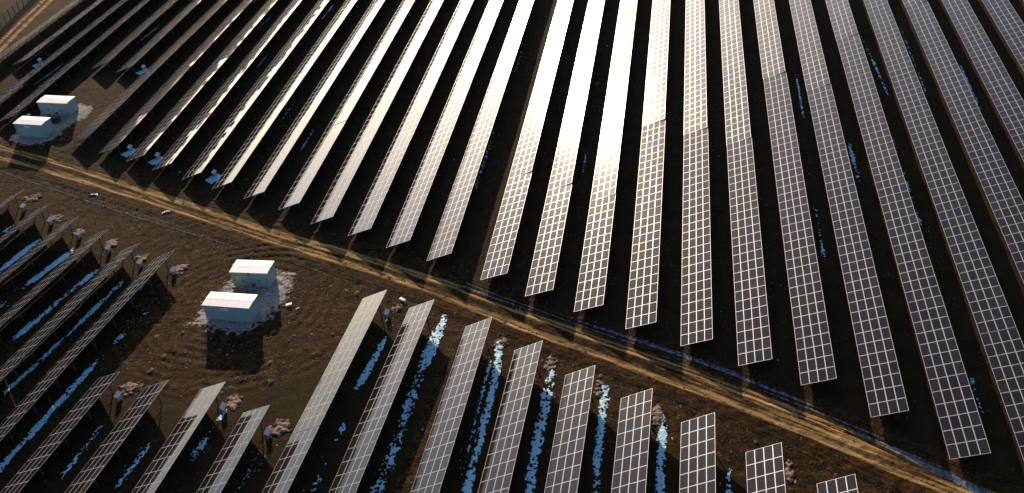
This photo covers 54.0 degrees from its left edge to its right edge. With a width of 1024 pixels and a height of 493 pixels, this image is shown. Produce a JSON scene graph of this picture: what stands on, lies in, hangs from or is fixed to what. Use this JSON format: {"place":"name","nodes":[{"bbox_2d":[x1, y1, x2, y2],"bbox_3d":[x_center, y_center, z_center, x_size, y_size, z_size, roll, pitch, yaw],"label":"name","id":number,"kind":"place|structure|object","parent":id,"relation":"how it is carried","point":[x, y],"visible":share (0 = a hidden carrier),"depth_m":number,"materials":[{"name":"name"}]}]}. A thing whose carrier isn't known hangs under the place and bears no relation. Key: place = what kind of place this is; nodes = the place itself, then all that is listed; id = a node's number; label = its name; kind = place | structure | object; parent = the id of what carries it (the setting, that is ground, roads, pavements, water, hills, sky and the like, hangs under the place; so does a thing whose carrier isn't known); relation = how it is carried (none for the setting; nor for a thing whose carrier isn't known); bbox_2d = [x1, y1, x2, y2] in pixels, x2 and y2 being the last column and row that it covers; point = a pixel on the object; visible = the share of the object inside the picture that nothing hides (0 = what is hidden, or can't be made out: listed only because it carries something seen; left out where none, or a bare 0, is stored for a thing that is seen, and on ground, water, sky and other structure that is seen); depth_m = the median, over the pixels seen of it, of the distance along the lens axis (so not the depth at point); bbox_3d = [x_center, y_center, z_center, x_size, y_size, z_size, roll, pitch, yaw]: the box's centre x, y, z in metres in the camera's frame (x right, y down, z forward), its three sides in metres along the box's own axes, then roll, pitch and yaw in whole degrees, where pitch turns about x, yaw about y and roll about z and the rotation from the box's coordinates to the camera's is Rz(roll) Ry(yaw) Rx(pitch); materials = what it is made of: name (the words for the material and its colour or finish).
{"place":"outdoors","nodes":[
{"label":"outdoors","id":0,"kind":"place"},
{"bbox_2d":[0,0,54,53],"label":"sand track","id":1,"kind":"structure","parent":0,"point":[37,9],"depth_m":231.00,"materials":[{"name":"brown sand"}]},
{"bbox_2d":[458,0,554,288],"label":"service track","id":2,"kind":"structure","parent":0,"point":[500,180],"depth_m":165.07,"materials":[{"name":"soil"}]},
{"bbox_2d":[0,0,1023,492],"bbox_3d":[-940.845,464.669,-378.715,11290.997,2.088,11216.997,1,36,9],"label":"ground","id":3,"kind":"structure","parent":0,"point":[844,390],"depth_m":145.01,"materials":[{"name":"soil"}]},
{"bbox_2d":[0,366,66,440],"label":"solar table","id":4,"kind":"object","parent":3,"relation":"on","point":[23,406],"visible":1,"depth_m":120.38,"materials":[{"name":"black glass"}]},
{"bbox_2d":[9,101,95,146],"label":"gravel pad","id":5,"kind":"object","parent":3,"relation":"on","point":[83,111],"visible":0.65,"depth_m":186.13,"materials":[{"name":"grey gravel"}]},
{"bbox_2d":[12,116,54,137],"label":"equipment cabin","id":6,"kind":"object","parent":5,"relation":"on","point":[33,126],"visible":1,"depth_m":182.84,"materials":[{"name":"metal"}]},
{"bbox_2d":[36,95,78,115],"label":"equipment cabin","id":7,"kind":"object","parent":5,"relation":"on","point":[59,105],"visible":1,"depth_m":189.52,"materials":[{"name":"metal"}]},
{"bbox_2d":[0,229,108,341],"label":"solar table","id":8,"kind":"object","parent":3,"relation":"on","point":[39,287],"visible":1,"depth_m":142.35,"materials":[{"name":"black glass"}]},
{"bbox_2d":[0,372,119,492],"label":"solar table","id":9,"kind":"object","parent":3,"relation":"on","point":[33,464],"visible":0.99,"depth_m":115.32,"materials":[{"name":"grey glass"}]},
{"bbox_2d":[8,243,139,360],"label":"solar table","id":10,"kind":"object","parent":3,"relation":"on","point":[62,313],"visible":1,"depth_m":136.66,"materials":[{"name":"black glass"}]},
{"bbox_2d":[47,250,173,372],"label":"solar table","id":11,"kind":"object","parent":3,"relation":"on","point":[99,323],"visible":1,"depth_m":134.30,"materials":[{"name":"black glass"}]},
{"bbox_2d":[73,71,153,141],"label":"solar table","id":12,"kind":"object","parent":3,"relation":"on","point":[111,109],"visible":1,"depth_m":187.79,"materials":[{"name":"silver metal"}]},
{"bbox_2d":[65,380,168,492],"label":"solar table","id":13,"kind":"object","parent":3,"relation":"on","point":[82,482],"visible":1,"depth_m":114.08,"materials":[{"name":"black glass"}]},
{"bbox_2d":[100,79,178,152],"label":"solar table","id":14,"kind":"object","parent":3,"relation":"on","point":[136,119],"visible":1,"depth_m":183.65,"materials":[{"name":"glass"}]},
{"bbox_2d":[126,85,203,161],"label":"solar table","id":15,"kind":"object","parent":3,"relation":"on","point":[150,140],"visible":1,"depth_m":180.55,"materials":[{"name":"glass"}]},
{"bbox_2d":[132,382,224,492],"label":"solar table","id":16,"kind":"object","parent":3,"relation":"on","point":[157,470],"visible":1,"depth_m":113.36,"materials":[{"name":"grey glass"}]},
{"bbox_2d":[153,91,228,169],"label":"solar table","id":17,"kind":"object","parent":3,"relation":"on","point":[180,143],"visible":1,"depth_m":177.26,"materials":[{"name":"glass"}]},
{"bbox_2d":[183,98,255,178],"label":"solar table","id":18,"kind":"object","parent":3,"relation":"on","point":[216,143],"visible":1,"depth_m":174.04,"materials":[{"name":"white glass"}]},
{"bbox_2d":[196,405,269,492],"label":"solar table","id":19,"kind":"object","parent":3,"relation":"on","point":[218,475],"visible":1,"depth_m":111.34,"materials":[{"name":"black glass"}]},
{"bbox_2d":[183,268,300,335],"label":"gravel pad","id":20,"kind":"object","parent":3,"relation":"on","point":[274,295],"visible":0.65,"depth_m":136.48,"materials":[{"name":"grey gravel"}]},
{"bbox_2d":[201,292,260,322],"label":"equipment cabin","id":21,"kind":"object","parent":20,"relation":"on","point":[240,307],"visible":1,"depth_m":133.32,"materials":[{"name":"metal"}]},
{"bbox_2d":[229,260,276,287],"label":"equipment cabin","id":22,"kind":"object","parent":20,"relation":"on","point":[254,273],"visible":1,"depth_m":139.56,"materials":[{"name":"metal"}]},
{"bbox_2d":[212,34,273,97],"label":"solar table","id":23,"kind":"object","parent":3,"relation":"on","point":[240,69],"visible":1,"depth_m":198.23,"materials":[{"name":"grey glass"}]},
{"bbox_2d":[212,105,283,188],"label":"solar table","id":24,"kind":"object","parent":3,"relation":"on","point":[236,164],"visible":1,"depth_m":170.70,"materials":[{"name":"glass"}]},
{"bbox_2d":[240,39,299,103],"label":"solar table","id":25,"kind":"object","parent":3,"relation":"on","point":[260,84],"visible":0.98,"depth_m":195.00,"materials":[{"name":"white glass"}]},
{"bbox_2d":[243,113,313,198],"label":"solar table","id":26,"kind":"object","parent":3,"relation":"on","point":[276,160],"visible":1,"depth_m":167.47,"materials":[{"name":"grey glass"}]},
{"bbox_2d":[262,426,319,492],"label":"solar table","id":27,"kind":"object","parent":3,"relation":"on","point":[284,472],"visible":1,"depth_m":109.39,"materials":[{"name":"silver metal"}]},
{"bbox_2d":[267,44,325,111],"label":"solar table","id":28,"kind":"object","parent":3,"relation":"on","point":[293,83],"visible":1,"depth_m":191.71,"materials":[{"name":"white glass"}]},
{"bbox_2d":[278,121,345,209],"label":"solar table","id":29,"kind":"object","parent":3,"relation":"on","point":[303,181],"visible":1,"depth_m":163.81,"materials":[{"name":"glass"}]},
{"bbox_2d":[296,50,352,118],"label":"solar table","id":30,"kind":"object","parent":3,"relation":"on","point":[323,87],"visible":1,"depth_m":188.42,"materials":[{"name":"glass"}]},
{"bbox_2d":[292,290,386,433],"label":"solar table","id":31,"kind":"object","parent":3,"relation":"on","point":[322,398],"visible":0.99,"depth_m":122.61,"materials":[{"name":"grey glass"}]},
{"bbox_2d":[311,131,376,223],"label":"solar table","id":32,"kind":"object","parent":3,"relation":"on","point":[331,202],"visible":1,"depth_m":159.88,"materials":[{"name":"glass"}]},
{"bbox_2d":[329,441,376,492],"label":"solar table","id":33,"kind":"object","parent":3,"relation":"on","point":[351,470],"visible":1,"depth_m":107.91,"materials":[{"name":"black glass"}]},
{"bbox_2d":[327,56,382,127],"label":"solar table","id":34,"kind":"object","parent":3,"relation":"on","point":[349,102],"visible":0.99,"depth_m":184.73,"materials":[{"name":"glass"}]},
{"bbox_2d":[348,139,410,235],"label":"solar table","id":35,"kind":"object","parent":3,"relation":"on","point":[371,205],"visible":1,"depth_m":156.51,"materials":[{"name":"glass"}]},
{"bbox_2d":[357,64,410,137],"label":"solar table","id":36,"kind":"object","parent":3,"relation":"on","point":[374,120],"visible":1,"depth_m":180.83,"materials":[{"name":"glass"}]},
{"bbox_2d":[366,4,412,61],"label":"solar table","id":37,"kind":"object","parent":3,"relation":"on","point":[388,35],"visible":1,"depth_m":205.67,"materials":[{"name":"glass"}]},
{"bbox_2d":[348,300,433,448],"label":"solar table","id":38,"kind":"object","parent":3,"relation":"on","point":[375,414],"visible":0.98,"depth_m":120.08,"materials":[{"name":"black glass"}]},
{"bbox_2d":[386,148,445,247],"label":"solar table","id":39,"kind":"object","parent":3,"relation":"on","point":[405,225],"visible":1,"depth_m":153.18,"materials":[{"name":"grey glass"}]},
{"bbox_2d":[394,10,437,69],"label":"solar table","id":40,"kind":"object","parent":3,"relation":"on","point":[407,57],"visible":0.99,"depth_m":201.64,"materials":[{"name":"silver metal"}]},
{"bbox_2d":[391,70,441,145],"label":"solar table","id":41,"kind":"object","parent":3,"relation":"on","point":[411,119],"visible":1,"depth_m":177.50,"materials":[{"name":"white glass"}]},
{"bbox_2d":[424,14,466,76],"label":"solar table","id":42,"kind":"object","parent":3,"relation":"on","point":[443,50],"visible":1,"depth_m":198.37,"materials":[{"name":"white glass"}]},
{"bbox_2d":[425,76,473,154],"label":"solar table","id":43,"kind":"object","parent":3,"relation":"on","point":[440,139],"visible":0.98,"depth_m":174.15,"materials":[{"name":"silver metal"}]},
{"bbox_2d":[416,317,491,476],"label":"solar table","id":44,"kind":"object","parent":3,"relation":"on","point":[442,437],"visible":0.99,"depth_m":115.92,"materials":[{"name":"black glass"}]},
{"bbox_2d":[427,157,481,260],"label":"solar table","id":45,"kind":"object","parent":3,"relation":"on","point":[449,224],"visible":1,"depth_m":149.79,"materials":[{"name":"silver metal"}]},
{"bbox_2d":[0,128,911,492],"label":"clods","id":46,"kind":"object","parent":3,"relation":"on","point":[220,350],"visible":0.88,"depth_m":130.58,"materials":[{"name":"brown soil"}]},
{"bbox_2d":[455,19,495,82],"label":"solar table","id":47,"kind":"object","parent":3,"relation":"on","point":[472,60],"visible":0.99,"depth_m":195.01,"materials":[{"name":"silver metal"}]},
{"bbox_2d":[461,83,506,163],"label":"solar table","id":48,"kind":"object","parent":3,"relation":"on","point":[479,138],"visible":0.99,"depth_m":170.79,"materials":[{"name":"glass"}]},
{"bbox_2d":[0,0,983,492],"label":"snow","id":49,"kind":"structure","parent":3,"relation":"on","point":[432,348],"depth_m":119.06,"materials":[{"name":"white snow"}]},
{"bbox_2d":[481,172,531,279],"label":"solar table","id":50,"kind":"object","parent":3,"relation":"on","point":[499,255],"visible":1,"depth_m":145.00,"materials":[{"name":"silver metal"}]},
{"bbox_2d":[488,25,525,89],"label":"solar table","id":51,"kind":"object","parent":3,"relation":"on","point":[504,65],"visible":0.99,"depth_m":191.57,"materials":[{"name":"silver metal"}]},
{"bbox_2d":[478,340,542,492],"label":"solar table","id":52,"kind":"object","parent":3,"relation":"on","point":[501,456],"visible":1,"depth_m":112.43,"materials":[{"name":"black glass"}]},
{"bbox_2d":[1,84,1023,492],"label":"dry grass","id":53,"kind":"structure","parent":3,"relation":"on","point":[355,290],"depth_m":137.84,"materials":[{"name":"plant"}]},
{"bbox_2d":[509,94,549,177],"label":"solar table","id":54,"kind":"object","parent":3,"relation":"on","point":[525,154],"visible":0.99,"depth_m":165.94,"materials":[{"name":"silver metal"}]},
{"bbox_2d":[530,32,565,100],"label":"solar table","id":55,"kind":"object","parent":3,"relation":"on","point":[543,85],"visible":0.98,"depth_m":186.81,"materials":[{"name":"white glass"}]},
{"bbox_2d":[525,184,571,295],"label":"solar table","id":56,"kind":"object","parent":3,"relation":"on","point":[545,258],"visible":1,"depth_m":141.26,"materials":[{"name":"silver metal"}]},
{"bbox_2d":[548,102,585,189],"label":"solar table","id":57,"kind":"object","parent":3,"relation":"on","point":[566,154],"visible":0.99,"depth_m":162.23,"materials":[{"name":"white glass"}]},
{"bbox_2d":[544,366,594,492],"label":"solar table","id":58,"kind":"object","parent":3,"relation":"on","point":[566,457],"visible":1,"depth_m":110.42,"materials":[{"name":"grey glass"}]},
{"bbox_2d":[565,39,597,109],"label":"solar table","id":59,"kind":"object","parent":3,"relation":"on","point":[580,81],"visible":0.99,"depth_m":183.17,"materials":[{"name":"silver metal"}]},
{"bbox_2d":[579,0,604,45],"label":"solar table","id":60,"kind":"object","parent":3,"relation":"on","point":[592,23],"visible":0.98,"depth_m":202.34,"materials":[{"name":"white glass"}]},
{"bbox_2d":[574,194,615,311],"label":"solar table","id":61,"kind":"object","parent":3,"relation":"on","point":[591,286],"visible":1,"depth_m":137.89,"materials":[{"name":"silver metal"}]},
{"bbox_2d":[590,110,624,200],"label":"solar table","id":62,"kind":"object","parent":3,"relation":"on","point":[606,171],"visible":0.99,"depth_m":158.87,"materials":[{"name":"glass"}]},
{"bbox_2d":[603,45,631,116],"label":"solar table","id":63,"kind":"object","parent":3,"relation":"on","point":[616,95],"visible":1,"depth_m":179.77,"materials":[{"name":"silver metal"}]},
{"bbox_2d":[613,0,636,51],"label":"solar table","id":64,"kind":"object","parent":3,"relation":"on","point":[624,33],"visible":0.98,"depth_m":199.79,"materials":[{"name":"white glass"}]},
{"bbox_2d":[611,388,652,492],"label":"solar table","id":65,"kind":"object","parent":3,"relation":"on","point":[631,460],"visible":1,"depth_m":108.52,"materials":[{"name":"silver metal"}]},
{"bbox_2d":[626,206,661,328],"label":"solar table","id":66,"kind":"object","parent":3,"relation":"on","point":[644,269],"visible":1,"depth_m":134.25,"materials":[{"name":"silver metal"}]},
{"bbox_2d":[635,119,665,212],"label":"solar table","id":67,"kind":"object","parent":3,"relation":"on","point":[649,188],"visible":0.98,"depth_m":155.19,"materials":[{"name":"grey glass"}]},
{"bbox_2d":[642,51,667,125],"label":"solar table","id":68,"kind":"object","parent":3,"relation":"on","point":[654,106],"visible":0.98,"depth_m":176.18,"materials":[{"name":"glass"}]},
{"bbox_2d":[648,0,669,58],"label":"solar table","id":69,"kind":"object","parent":3,"relation":"on","point":[658,39],"visible":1,"depth_m":196.90,"materials":[{"name":"glass"}]},
{"bbox_2d":[684,57,706,133],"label":"solar table","id":70,"kind":"object","parent":3,"relation":"on","point":[695,108],"visible":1,"depth_m":172.76,"materials":[{"name":"grey glass"}]},
{"bbox_2d":[685,2,705,64],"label":"solar table","id":71,"kind":"object","parent":3,"relation":"on","point":[695,35],"visible":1,"depth_m":193.68,"materials":[{"name":"grey glass"}]},
{"bbox_2d":[683,128,709,224],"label":"solar table","id":72,"kind":"object","parent":3,"relation":"on","point":[695,168],"visible":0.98,"depth_m":151.86,"materials":[{"name":"black glass"}]},
{"bbox_2d":[681,218,712,345],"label":"solar table","id":73,"kind":"object","parent":3,"relation":"on","point":[696,265],"visible":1,"depth_m":130.88,"materials":[{"name":"silver metal"}]},
{"bbox_2d":[679,412,715,492],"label":"solar table","id":74,"kind":"object","parent":3,"relation":"on","point":[696,434],"visible":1,"depth_m":106.61,"materials":[{"name":"black glass"}]},
{"bbox_2d":[460,283,992,492],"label":"ditch","id":75,"kind":"object","parent":3,"relation":"on","point":[958,481],"visible":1,"depth_m":117.98,"materials":[{"name":"soil"}]},
{"bbox_2d":[720,7,743,71],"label":"solar table","id":76,"kind":"object","parent":3,"relation":"on","point":[732,52],"visible":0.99,"depth_m":190.02,"materials":[{"name":"glass"}]},
{"bbox_2d":[723,65,750,143],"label":"solar table","id":77,"kind":"object","parent":3,"relation":"on","point":[737,112],"visible":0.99,"depth_m":169.06,"materials":[{"name":"grey glass"}]},
{"bbox_2d":[727,137,759,238],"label":"solar table","id":78,"kind":"object","parent":3,"relation":"on","point":[746,180],"visible":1,"depth_m":148.20,"materials":[{"name":"silver metal"}]},
{"bbox_2d":[732,232,771,365],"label":"solar table","id":79,"kind":"object","parent":3,"relation":"on","point":[758,330],"visible":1,"depth_m":127.19,"materials":[{"name":"grey glass"}]},
{"bbox_2d":[746,443,785,492],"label":"solar table","id":80,"kind":"object","parent":3,"relation":"on","point":[761,471],"visible":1,"depth_m":104.34,"materials":[{"name":"black glass"}]},
{"bbox_2d":[756,12,784,78],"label":"solar table","id":81,"kind":"object","parent":3,"relation":"on","point":[770,47],"visible":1,"depth_m":186.50,"materials":[{"name":"black glass"}]},
{"bbox_2d":[764,72,797,153],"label":"solar table","id":82,"kind":"object","parent":3,"relation":"on","point":[784,142],"visible":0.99,"depth_m":165.59,"materials":[{"name":"grey glass"}]},
{"bbox_2d":[773,147,814,251],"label":"solar table","id":83,"kind":"object","parent":3,"relation":"on","point":[788,159],"visible":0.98,"depth_m":144.68,"materials":[{"name":"black glass"}]},
{"bbox_2d":[785,244,836,384],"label":"solar table","id":84,"kind":"object","parent":3,"relation":"on","point":[811,328],"visible":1,"depth_m":123.72,"materials":[{"name":"black glass"}]},
{"bbox_2d":[795,22,829,89],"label":"solar table","id":85,"kind":"object","parent":3,"relation":"on","point":[815,76],"visible":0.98,"depth_m":181.58,"materials":[{"name":"black glass"}]},
{"bbox_2d":[807,84,849,169],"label":"solar table","id":86,"kind":"object","parent":3,"relation":"on","point":[820,118],"visible":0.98,"depth_m":160.71,"materials":[{"name":"grey glass"}]},
{"bbox_2d":[826,0,857,40],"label":"solar table","id":87,"kind":"object","parent":3,"relation":"on","point":[836,15],"visible":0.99,"depth_m":193.88,"materials":[{"name":"black glass"}]},
{"bbox_2d":[823,163,874,273],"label":"solar table","id":88,"kind":"object","parent":3,"relation":"on","point":[843,172],"visible":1,"depth_m":139.76,"materials":[{"name":"black glass"}]},
{"bbox_2d":[837,33,878,105],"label":"solar table","id":89,"kind":"object","parent":3,"relation":"on","point":[854,72],"visible":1,"depth_m":175.89,"materials":[{"name":"black glass"}]},
{"bbox_2d":[843,267,908,416],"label":"solar table","id":90,"kind":"object","parent":3,"relation":"on","point":[873,373],"visible":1,"depth_m":118.80,"materials":[{"name":"black glass"}]},
{"bbox_2d":[854,99,905,189],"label":"solar table","id":91,"kind":"object","parent":3,"relation":"on","point":[881,146],"visible":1,"depth_m":155.01,"materials":[{"name":"black glass"}]},
{"bbox_2d":[864,0,904,52],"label":"solar table","id":92,"kind":"object","parent":3,"relation":"on","point":[884,22],"visible":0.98,"depth_m":190.03,"materials":[{"name":"grey glass"}]},
{"bbox_2d":[882,46,931,122],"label":"solar table","id":93,"kind":"object","parent":3,"relation":"on","point":[903,77],"visible":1,"depth_m":170.12,"materials":[{"name":"black glass"}]},
{"bbox_2d":[877,183,940,302],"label":"solar table","id":94,"kind":"object","parent":3,"relation":"on","point":[904,231],"visible":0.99,"depth_m":134.09,"materials":[{"name":"black glass"}]},
{"bbox_2d":[906,1,953,64],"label":"solar table","id":95,"kind":"object","parent":3,"relation":"on","point":[935,39],"visible":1,"depth_m":185.46,"materials":[{"name":"black glass"}]},
{"bbox_2d":[906,115,967,212],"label":"solar table","id":96,"kind":"object","parent":3,"relation":"on","point":[945,170],"visible":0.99,"depth_m":149.19,"materials":[{"name":"silver metal"}]},
{"bbox_2d":[908,296,990,459],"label":"solar table","id":97,"kind":"object","parent":3,"relation":"on","point":[941,357],"visible":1,"depth_m":113.06,"materials":[{"name":"black glass"}]},
{"bbox_2d":[931,58,989,138],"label":"solar table","id":98,"kind":"object","parent":3,"relation":"on","point":[952,97],"visible":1,"depth_m":164.61,"materials":[{"name":"grey glass"}]},
{"bbox_2d":[938,206,1015,333],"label":"solar table","id":99,"kind":"object","parent":3,"relation":"on","point":[961,236],"visible":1,"depth_m":128.24,"materials":[{"name":"black glass"}]},
{"bbox_2d":[951,10,1005,77],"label":"solar table","id":100,"kind":"object","parent":3,"relation":"on","point":[976,37],"visible":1,"depth_m":180.03,"materials":[{"name":"grey glass"}]},
{"bbox_2d":[962,132,1023,235],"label":"solar table","id":101,"kind":"object","parent":3,"relation":"on","point":[1003,180],"visible":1,"depth_m":144.17,"materials":[{"name":"black glass"}]},
{"bbox_2d":[980,328,1023,459],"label":"solar table","id":102,"kind":"object","parent":3,"relation":"on","point":[1000,341],"visible":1,"depth_m":113.91,"materials":[{"name":"black glass"}]},
{"bbox_2d":[982,72,1023,156],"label":"solar table","id":103,"kind":"object","parent":3,"relation":"on","point":[1006,96],"visible":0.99,"depth_m":162.33,"materials":[{"name":"silver metal"}]},
{"bbox_2d":[0,138,1023,492],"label":"dirt road","id":104,"kind":"structure","parent":0,"point":[824,442],"depth_m":128.45,"materials":[{"name":"soil"}]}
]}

